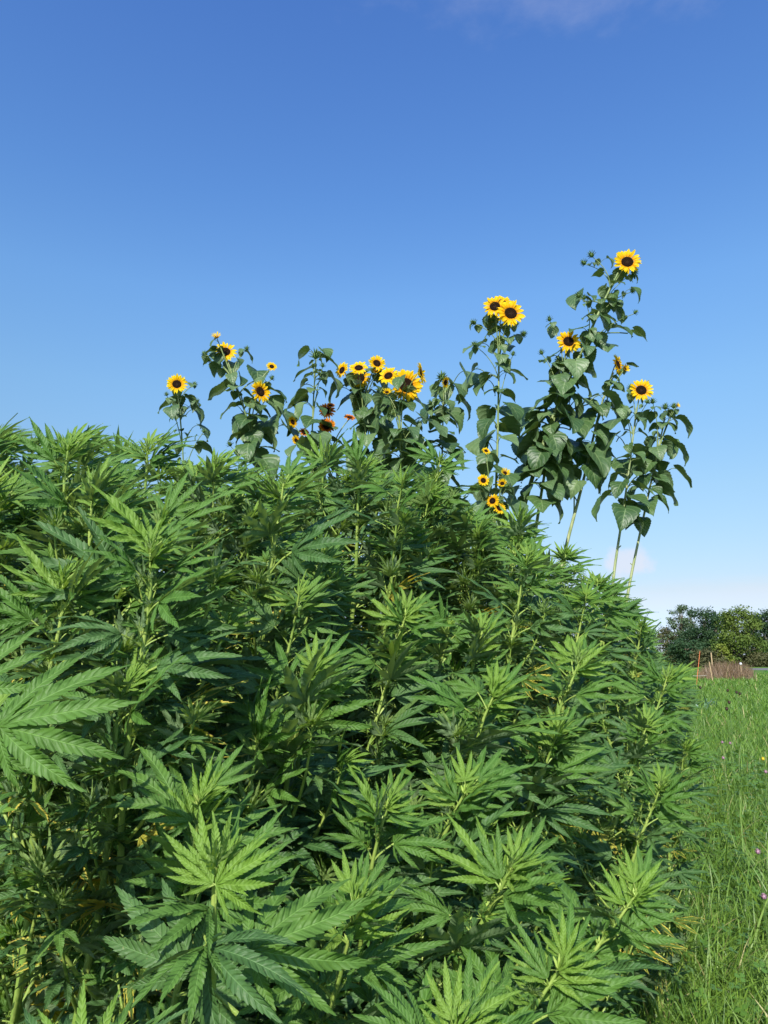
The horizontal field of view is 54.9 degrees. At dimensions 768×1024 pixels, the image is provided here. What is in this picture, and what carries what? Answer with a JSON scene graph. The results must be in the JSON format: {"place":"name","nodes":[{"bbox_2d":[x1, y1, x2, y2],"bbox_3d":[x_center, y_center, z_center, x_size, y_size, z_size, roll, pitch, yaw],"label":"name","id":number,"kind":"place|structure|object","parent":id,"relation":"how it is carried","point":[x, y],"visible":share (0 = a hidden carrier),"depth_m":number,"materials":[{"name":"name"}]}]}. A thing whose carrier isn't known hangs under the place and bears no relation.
{"place":"outdoors","nodes":[
{"label":"outdoors","id":0,"kind":"place"},
{"bbox_2d":[0,782,706,1019],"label":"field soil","id":1,"kind":"structure","parent":0,"point":[527,922],"depth_m":5.76,"materials":[{"name":"brown soil"}]},
{"bbox_2d":[0,429,37,557],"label":"hemp plant","id":2,"kind":"object","parent":1,"relation":"on","point":[16,438],"visible":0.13,"depth_m":2.76,"materials":[{"name":"green plant"}]},
{"bbox_2d":[0,413,40,588],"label":"hemp plant","id":3,"kind":"object","parent":1,"relation":"on","point":[3,446],"visible":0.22,"depth_m":2.00,"materials":[{"name":"green plant"}]},
{"bbox_2d":[0,455,67,1022],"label":"hemp plant","id":4,"kind":"object","parent":1,"relation":"on","point":[4,545],"visible":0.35,"depth_m":1.76,"materials":[{"name":"green plant"}]},
{"bbox_2d":[0,470,79,1013],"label":"hemp plant","id":5,"kind":"object","parent":1,"relation":"on","point":[10,504],"visible":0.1,"depth_m":1.82,"materials":[{"name":"green plant"}]},
{"bbox_2d":[1,433,123,880],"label":"hemp plant","id":6,"kind":"object","parent":1,"relation":"on","point":[99,449],"visible":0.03,"depth_m":3.01,"materials":[{"name":"green plant"}]},
{"bbox_2d":[0,624,139,811],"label":"hemp plant","id":7,"kind":"object","parent":1,"relation":"on","point":[23,735],"visible":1,"depth_m":0.81,"materials":[{"name":"green plant"}]},
{"bbox_2d":[0,530,144,1023],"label":"hemp plant","id":8,"kind":"object","parent":1,"relation":"on","point":[20,611],"visible":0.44,"depth_m":1.31,"materials":[{"name":"green plant"}]},
{"bbox_2d":[19,425,135,803],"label":"hemp plant","id":9,"kind":"object","parent":1,"relation":"on","point":[84,459],"visible":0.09,"depth_m":2.27,"materials":[{"name":"green plant"}]},
{"bbox_2d":[11,424,149,818],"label":"hemp plant","id":10,"kind":"object","parent":1,"relation":"on","point":[118,441],"visible":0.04,"depth_m":2.61,"materials":[{"name":"green plant"}]},
{"bbox_2d":[0,558,179,1023],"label":"hemp plant","id":11,"kind":"object","parent":1,"relation":"on","point":[134,606],"visible":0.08,"depth_m":1.73,"materials":[{"name":"green plant"}]},
{"bbox_2d":[0,416,181,1023],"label":"hemp plant","id":12,"kind":"object","parent":1,"relation":"on","point":[72,444],"visible":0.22,"depth_m":1.79,"materials":[{"name":"green plant"}]},
{"bbox_2d":[0,449,195,1023],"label":"hemp plant","id":13,"kind":"object","parent":1,"relation":"on","point":[100,479],"visible":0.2,"depth_m":1.62,"materials":[{"name":"green plant"}]},
{"bbox_2d":[23,980,189,1023],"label":"hemp plant","id":14,"kind":"object","parent":1,"relation":"on","point":[81,1018],"visible":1,"depth_m":0.59,"materials":[{"name":"green plant"}]},
{"bbox_2d":[0,644,237,1023],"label":"hemp plant","id":15,"kind":"object","parent":1,"relation":"on","point":[64,936],"visible":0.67,"depth_m":1.18,"materials":[{"name":"green plant"}]},
{"bbox_2d":[0,516,244,1023],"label":"hemp plant","id":16,"kind":"object","parent":1,"relation":"on","point":[153,551],"visible":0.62,"depth_m":1.21,"materials":[{"name":"green plant"}]},
{"bbox_2d":[0,471,274,1023],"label":"hemp plant","id":17,"kind":"object","parent":1,"relation":"on","point":[170,506],"visible":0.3,"depth_m":1.39,"materials":[{"name":"green plant"}]},
{"bbox_2d":[58,422,221,996],"bbox_3d":[-0.796,0.879,2.273,0.512,2.339,0.554,0,-11,0],"label":"hemp plant","id":18,"kind":"object","parent":1,"relation":"on","point":[158,460],"visible":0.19,"depth_m":2.38,"materials":[{"name":"green plant"}]},
{"bbox_2d":[48,578,234,1023],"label":"hemp plant","id":19,"kind":"object","parent":1,"relation":"on","point":[171,608],"visible":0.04,"depth_m":1.75,"materials":[{"name":"green plant"}]},
{"bbox_2d":[64,580,285,1001],"bbox_3d":[-0.572,1.097,2.116,0.591,1.852,0.480,10,-15,-43],"label":"hemp plant","id":20,"kind":"object","parent":1,"relation":"on","point":[222,599],"visible":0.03,"depth_m":2.27,"materials":[{"name":"green plant"}]},
{"bbox_2d":[145,459,221,654],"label":"hemp plant","id":21,"kind":"object","parent":1,"relation":"on","point":[191,470],"visible":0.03,"depth_m":3.09,"materials":[{"name":"green plant"}]},
{"bbox_2d":[70,742,298,1023],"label":"hemp plant","id":22,"kind":"object","parent":1,"relation":"on","point":[171,802],"visible":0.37,"depth_m":1.08,"materials":[{"name":"green plant"}]},
{"bbox_2d":[158,373,212,486],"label":"sunflower","id":23,"kind":"object","parent":1,"relation":"on","point":[177,409],"visible":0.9,"depth_m":4.79,"materials":[{"name":"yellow plant"}]},
{"bbox_2d":[145,444,284,1019],"bbox_3d":[-0.589,0.898,2.217,0.592,2.279,0.596,0,-11,0],"label":"hemp plant","id":24,"kind":"object","parent":1,"relation":"on","point":[216,469],"visible":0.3,"depth_m":2.33,"materials":[{"name":"green plant"}]},
{"bbox_2d":[161,455,269,653],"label":"hemp plant","id":25,"kind":"object","parent":1,"relation":"on","point":[221,490],"visible":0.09,"depth_m":2.89,"materials":[{"name":"green plant"}]},
{"bbox_2d":[132,675,317,1023],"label":"hemp plant","id":26,"kind":"object","parent":1,"relation":"on","point":[263,728],"visible":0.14,"depth_m":1.39,"materials":[{"name":"green plant"}]},
{"bbox_2d":[157,477,302,699],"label":"hemp plant","id":27,"kind":"object","parent":1,"relation":"on","point":[254,490],"visible":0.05,"depth_m":2.58,"materials":[{"name":"green plant"}]},
{"bbox_2d":[98,805,380,1023],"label":"hemp plant","id":28,"kind":"object","parent":1,"relation":"on","point":[173,954],"visible":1,"depth_m":0.77,"materials":[{"name":"green plant"}]},
{"bbox_2d":[182,484,302,978],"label":"hemp plant","id":29,"kind":"object","parent":1,"relation":"on","point":[228,554],"visible":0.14,"depth_m":2.33,"materials":[{"name":"green plant"}]},
{"bbox_2d":[126,451,362,1022],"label":"hemp plant","id":30,"kind":"object","parent":1,"relation":"on","point":[305,545],"visible":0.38,"depth_m":1.84,"materials":[{"name":"green plant"}]},
{"bbox_2d":[201,332,298,504],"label":"sunflower","id":31,"kind":"object","parent":1,"relation":"on","point":[250,432],"visible":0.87,"depth_m":4.86,"materials":[{"name":"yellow plant"}]},
{"bbox_2d":[208,497,308,725],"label":"hemp plant","id":32,"kind":"object","parent":1,"relation":"on","point":[263,538],"visible":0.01,"depth_m":2.71,"materials":[{"name":"green plant"}]},
{"bbox_2d":[154,569,365,1016],"bbox_3d":[-0.321,1.030,1.659,0.577,1.808,0.469,-1,-11,6],"label":"hemp plant","id":33,"kind":"object","parent":1,"relation":"on","point":[312,593],"visible":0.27,"depth_m":1.73,"materials":[{"name":"green plant"}]},
{"bbox_2d":[159,631,406,1017],"bbox_3d":[-0.268,1.072,1.463,0.597,1.653,0.555,-5,-12,26],"label":"hemp plant","id":34,"kind":"object","parent":1,"relation":"on","point":[316,691],"visible":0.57,"depth_m":1.48,"materials":[{"name":"green plant"}]},
{"bbox_2d":[214,531,372,872],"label":"hemp plant","id":35,"kind":"object","parent":1,"relation":"on","point":[292,573],"visible":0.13,"depth_m":2.16,"materials":[{"name":"green plant"}]},
{"bbox_2d":[233,568,376,891],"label":"hemp plant","id":36,"kind":"object","parent":1,"relation":"on","point":[354,586],"visible":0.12,"depth_m":2.17,"materials":[{"name":"green plant"}]},
{"bbox_2d":[233,558,383,788],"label":"hemp plant","id":37,"kind":"object","parent":1,"relation":"on","point":[346,601],"visible":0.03,"depth_m":2.34,"materials":[{"name":"green plant"}]},
{"bbox_2d":[284,345,342,536],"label":"sunflower","id":38,"kind":"object","parent":1,"relation":"on","point":[300,398],"visible":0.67,"depth_m":4.71,"materials":[{"name":"green plant"}]},
{"bbox_2d":[272,429,370,812],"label":"hemp plant","id":39,"kind":"object","parent":1,"relation":"on","point":[332,452],"visible":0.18,"depth_m":2.84,"materials":[{"name":"green plant"}]},
{"bbox_2d":[288,403,354,536],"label":"sunflower","id":40,"kind":"object","parent":1,"relation":"on","point":[328,407],"visible":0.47,"depth_m":4.82,"materials":[{"name":"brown plant"}]},
{"bbox_2d":[217,848,448,1023],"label":"hemp plant","id":41,"kind":"object","parent":1,"relation":"on","point":[362,924],"visible":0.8,"depth_m":0.97,"materials":[{"name":"green plant"}]},
{"bbox_2d":[302,450,395,747],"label":"hemp plant","id":42,"kind":"object","parent":1,"relation":"on","point":[365,511],"visible":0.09,"depth_m":3.09,"materials":[{"name":"green plant"}]},
{"bbox_2d":[244,763,467,1023],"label":"hemp plant","id":43,"kind":"object","parent":1,"relation":"on","point":[379,812],"visible":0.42,"depth_m":1.38,"materials":[{"name":"green plant"}]},
{"bbox_2d":[301,427,416,834],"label":"hemp plant","id":44,"kind":"object","parent":1,"relation":"on","point":[363,468],"visible":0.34,"depth_m":2.76,"materials":[{"name":"green plant"}]},
{"bbox_2d":[328,355,397,559],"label":"sunflower","id":45,"kind":"object","parent":1,"relation":"on","point":[356,379],"visible":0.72,"depth_m":4.92,"materials":[{"name":"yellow plant"}]},
{"bbox_2d":[285,628,451,935],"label":"hemp plant","id":46,"kind":"object","parent":1,"relation":"on","point":[395,654],"visible":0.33,"depth_m":1.92,"materials":[{"name":"green plant"}]},
{"bbox_2d":[342,471,403,934],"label":"hemp plant","id":47,"kind":"object","parent":1,"relation":"on","point":[388,486],"visible":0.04,"depth_m":3.65,"materials":[{"name":"green plant"}]},
{"bbox_2d":[288,581,465,1016],"bbox_3d":[-0.094,1.098,1.985,0.619,1.799,0.510,0,-11,0],"label":"hemp plant","id":48,"kind":"object","parent":1,"relation":"on","point":[400,618],"visible":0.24,"depth_m":2.03,"materials":[{"name":"green plant"}]},
{"bbox_2d":[323,453,460,857],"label":"hemp plant","id":49,"kind":"object","parent":1,"relation":"on","point":[397,543],"visible":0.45,"depth_m":2.46,"materials":[{"name":"green plant"}]},
{"bbox_2d":[339,508,447,843],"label":"hemp plant","id":50,"kind":"object","parent":1,"relation":"on","point":[422,538],"visible":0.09,"depth_m":2.62,"materials":[{"name":"green plant"}]},
{"bbox_2d":[327,693,465,866],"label":"hemp plant","id":51,"kind":"object","parent":1,"relation":"on","point":[437,709],"visible":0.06,"depth_m":2.14,"materials":[{"name":"green plant"}]},
{"bbox_2d":[262,745,533,1023],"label":"hemp plant","id":52,"kind":"object","parent":1,"relation":"on","point":[465,801],"visible":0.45,"depth_m":1.47,"materials":[{"name":"green plant"}]},
{"bbox_2d":[344,461,461,692],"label":"hemp plant","id":53,"kind":"object","parent":1,"relation":"on","point":[439,479],"visible":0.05,"depth_m":3.01,"materials":[{"name":"green plant"}]},
{"bbox_2d":[347,474,463,801],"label":"hemp plant","id":54,"kind":"object","parent":1,"relation":"on","point":[430,490],"visible":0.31,"depth_m":2.90,"materials":[{"name":"green plant"}]},
{"bbox_2d":[369,362,447,548],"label":"sunflower","id":55,"kind":"object","parent":1,"relation":"on","point":[407,385],"visible":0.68,"depth_m":4.73,"materials":[{"name":"green plant"}]},
{"bbox_2d":[351,590,493,981],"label":"hemp plant","id":56,"kind":"object","parent":1,"relation":"on","point":[460,634],"visible":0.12,"depth_m":2.31,"materials":[{"name":"green plant"}]},
{"bbox_2d":[375,439,481,755],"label":"hemp plant","id":57,"kind":"object","parent":1,"relation":"on","point":[455,502],"visible":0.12,"depth_m":3.06,"materials":[{"name":"green plant"}]},
{"bbox_2d":[295,812,578,1023],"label":"hemp plant","id":58,"kind":"object","parent":1,"relation":"on","point":[509,894],"visible":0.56,"depth_m":1.29,"materials":[{"name":"green plant"}]},
{"bbox_2d":[420,362,478,548],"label":"sunflower","id":59,"kind":"object","parent":1,"relation":"on","point":[442,415],"visible":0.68,"depth_m":5.07,"materials":[{"name":"green plant"}]},
{"bbox_2d":[322,660,580,1014],"bbox_3d":[0.105,1.156,1.734,0.737,1.593,0.494,-7,-13,31],"label":"hemp plant","id":60,"kind":"object","parent":1,"relation":"on","point":[498,700],"visible":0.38,"depth_m":1.78,"materials":[{"name":"green plant"}]},
{"bbox_2d":[393,606,518,935],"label":"hemp plant","id":61,"kind":"object","parent":1,"relation":"on","point":[482,640],"visible":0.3,"depth_m":2.26,"materials":[{"name":"green plant"}]},
{"bbox_2d":[414,506,499,749],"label":"hemp plant","id":62,"kind":"object","parent":1,"relation":"on","point":[466,520],"visible":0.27,"depth_m":2.98,"materials":[{"name":"green plant"}]},
{"bbox_2d":[352,947,562,1023],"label":"hemp plant","id":63,"kind":"object","parent":1,"relation":"on","point":[475,1007],"visible":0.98,"depth_m":0.79,"materials":[{"name":"green plant"}]},
{"bbox_2d":[434,511,528,800],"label":"hemp plant","id":64,"kind":"object","parent":1,"relation":"on","point":[472,603],"visible":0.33,"depth_m":2.91,"materials":[{"name":"green plant"}]},
{"bbox_2d":[472,447,514,585],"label":"sunflower","id":65,"kind":"object","parent":1,"relation":"on","point":[482,497],"visible":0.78,"depth_m":4.45,"materials":[{"name":"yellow plant"}]},
{"bbox_2d":[461,296,528,528],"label":"sunflower","id":66,"kind":"object","parent":1,"relation":"on","point":[507,309],"visible":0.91,"depth_m":4.84,"materials":[{"name":"green plant"}]},
{"bbox_2d":[433,501,558,900],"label":"hemp plant","id":67,"kind":"object","parent":1,"relation":"on","point":[518,528],"visible":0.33,"depth_m":2.98,"materials":[{"name":"green plant"}]},
{"bbox_2d":[419,536,586,967],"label":"hemp plant","id":68,"kind":"object","parent":1,"relation":"on","point":[532,552],"visible":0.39,"depth_m":2.58,"materials":[{"name":"green plant"}]},
{"bbox_2d":[470,536,539,797],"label":"hemp plant","id":69,"kind":"object","parent":1,"relation":"on","point":[521,609],"visible":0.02,"depth_m":3.33,"materials":[{"name":"green plant"}]},
{"bbox_2d":[406,702,618,996],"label":"hemp plant","id":70,"kind":"object","parent":1,"relation":"on","point":[560,812],"visible":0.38,"depth_m":1.82,"materials":[{"name":"green plant"}]},
{"bbox_2d":[426,631,635,1012],"bbox_3d":[0.292,1.141,1.865,0.701,1.669,0.541,-9,-14,39],"label":"hemp plant","id":71,"kind":"object","parent":1,"relation":"on","point":[585,699],"visible":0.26,"depth_m":1.94,"materials":[{"name":"green plant"}]},
{"bbox_2d":[431,896,645,1023],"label":"hemp plant","id":72,"kind":"object","parent":1,"relation":"on","point":[569,986],"visible":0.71,"depth_m":1.11,"materials":[{"name":"green plant"}]},
{"bbox_2d":[501,545,577,968],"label":"hemp plant","id":73,"kind":"object","parent":1,"relation":"on","point":[559,572],"visible":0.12,"depth_m":3.35,"materials":[{"name":"green plant"}]},
{"bbox_2d":[510,316,596,693],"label":"sunflower","id":74,"kind":"object","parent":1,"relation":"on","point":[538,458],"visible":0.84,"depth_m":5.08,"materials":[{"name":"green plant"}]},
{"bbox_2d":[423,844,685,1022],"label":"hemp plant","id":75,"kind":"object","parent":1,"relation":"on","point":[629,897],"visible":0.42,"depth_m":1.35,"materials":[{"name":"green plant"}]},
{"bbox_2d":[521,541,603,922],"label":"hemp plant","id":76,"kind":"object","parent":1,"relation":"on","point":[566,553],"visible":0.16,"depth_m":3.90,"materials":[{"name":"green plant"}]},
{"bbox_2d":[516,580,624,943],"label":"hemp plant","id":77,"kind":"object","parent":1,"relation":"on","point":[589,595],"visible":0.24,"depth_m":3.07,"materials":[{"name":"green plant"}]},
{"bbox_2d":[505,567,644,905],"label":"hemp plant","id":78,"kind":"object","parent":1,"relation":"on","point":[613,614],"visible":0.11,"depth_m":3.26,"materials":[{"name":"green plant"}]},
{"bbox_2d":[506,249,646,509],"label":"sunflower","id":79,"kind":"object","parent":1,"relation":"on","point":[577,365],"visible":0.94,"depth_m":5.20,"materials":[{"name":"green plant"}]},
{"bbox_2d":[554,597,628,848],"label":"hemp plant","id":80,"kind":"object","parent":1,"relation":"on","point":[605,620],"visible":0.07,"depth_m":3.79,"materials":[{"name":"green plant"}]},
{"bbox_2d":[557,354,638,590],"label":"sunflower","id":81,"kind":"object","parent":1,"relation":"on","point":[589,467],"visible":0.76,"depth_m":5.21,"materials":[{"name":"green plant"}]},
{"bbox_2d":[562,578,647,851],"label":"hemp plant","id":82,"kind":"object","parent":1,"relation":"on","point":[628,607],"visible":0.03,"depth_m":4.16,"materials":[{"name":"green plant"}]},
{"bbox_2d":[532,701,685,1016],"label":"hemp plant","id":83,"kind":"object","parent":1,"relation":"on","point":[646,720],"visible":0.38,"depth_m":2.48,"materials":[{"name":"green plant"}]},
{"bbox_2d":[583,599,657,866],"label":"hemp plant","id":84,"kind":"object","parent":1,"relation":"on","point":[634,618],"visible":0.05,"depth_m":4.21,"materials":[{"name":"green plant"}]},
{"bbox_2d":[541,761,706,1022],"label":"hemp plant","id":85,"kind":"object","parent":1,"relation":"on","point":[668,786],"visible":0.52,"depth_m":2.18,"materials":[{"name":"green plant"}]},
{"bbox_2d":[591,379,661,583],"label":"sunflower","id":86,"kind":"object","parent":1,"relation":"on","point":[626,512],"visible":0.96,"depth_m":5.05,"materials":[{"name":"green plant"}]},
{"bbox_2d":[579,611,678,951],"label":"hemp plant","id":87,"kind":"object","parent":1,"relation":"on","point":[644,627],"visible":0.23,"depth_m":3.62,"materials":[{"name":"green plant"}]},
{"bbox_2d":[553,648,706,1023],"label":"hemp plant","id":88,"kind":"object","parent":1,"relation":"on","point":[658,697],"visible":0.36,"depth_m":2.91,"materials":[{"name":"green plant"}]},
{"bbox_2d":[612,398,692,700],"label":"sunflower","id":89,"kind":"object","parent":1,"relation":"on","point":[671,446],"visible":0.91,"depth_m":5.16,"materials":[{"name":"green plant"}]},
{"bbox_2d":[616,732,720,1023],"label":"hemp plant","id":90,"kind":"object","parent":1,"relation":"on","point":[691,749],"visible":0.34,"depth_m":3.08,"materials":[{"name":"green plant"}]},
{"bbox_2d":[652,666,699,790],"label":"hemp plant","id":91,"kind":"object","parent":1,"relation":"on","point":[684,691],"visible":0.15,"depth_m":6.83,"materials":[{"name":"green plant"}]},
{"bbox_2d":[0,0,767,654],"label":"sky","id":92,"kind":"structure","parent":0,"point":[356,179],"materials":[{"name":"blue"}]},
{"bbox_2d":[357,655,767,905],"bbox_3d":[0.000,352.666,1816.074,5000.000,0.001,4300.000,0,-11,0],"label":"ground","id":93,"kind":"structure","parent":0,"point":[755,671],"depth_m":23.84,"materials":[{"name":"green plant"}]},
{"bbox_2d":[650,626,678,664],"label":"tree","id":94,"kind":"object","parent":93,"relation":"on","point":[664,632],"visible":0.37,"depth_m":117.72,"materials":[{"name":"green plant"}]},
{"bbox_2d":[587,672,767,1023],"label":"grass","id":95,"kind":"structure","parent":93,"relation":"on","point":[716,1009],"depth_m":4.81,"materials":[{"name":"green plant"}]},
{"bbox_2d":[662,604,693,659],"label":"tree","id":96,"kind":"object","parent":93,"relation":"on","point":[682,625],"visible":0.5,"depth_m":116.53,"materials":[{"name":"green plant"}]},
{"bbox_2d":[663,638,710,666],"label":"tree","id":97,"kind":"object","parent":93,"relation":"on","point":[678,648],"visible":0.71,"depth_m":101.80,"materials":[{"name":"green plant"}]},
{"bbox_2d":[673,606,722,649],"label":"tree","id":98,"kind":"object","parent":93,"relation":"on","point":[705,630],"visible":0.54,"depth_m":110.06,"materials":[{"name":"green plant"}]},
{"bbox_2d":[687,646,730,666],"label":"tree","id":99,"kind":"object","parent":93,"relation":"on","point":[704,658],"visible":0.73,"depth_m":97.15,"materials":[{"name":"green plant"}]},
{"bbox_2d":[709,604,767,666],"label":"tree","id":100,"kind":"object","parent":93,"relation":"on","point":[738,645],"visible":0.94,"depth_m":103.93,"materials":[{"name":"green plant"}]},
{"bbox_2d":[738,650,767,666],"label":"tree","id":101,"kind":"object","parent":93,"relation":"on","point":[760,658],"visible":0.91,"depth_m":100.89,"materials":[{"name":"green plant"}]},
{"bbox_2d":[745,608,767,653],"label":"tree","id":102,"kind":"object","parent":93,"relation":"on","point":[764,616],"visible":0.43,"depth_m":110.70,"materials":[{"name":"green plant"}]},
{"bbox_2d":[693,658,757,680],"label":"dry grass","id":103,"kind":"structure","parent":0,"point":[735,671],"depth_m":49.26,"materials":[{"name":"beige plant"}]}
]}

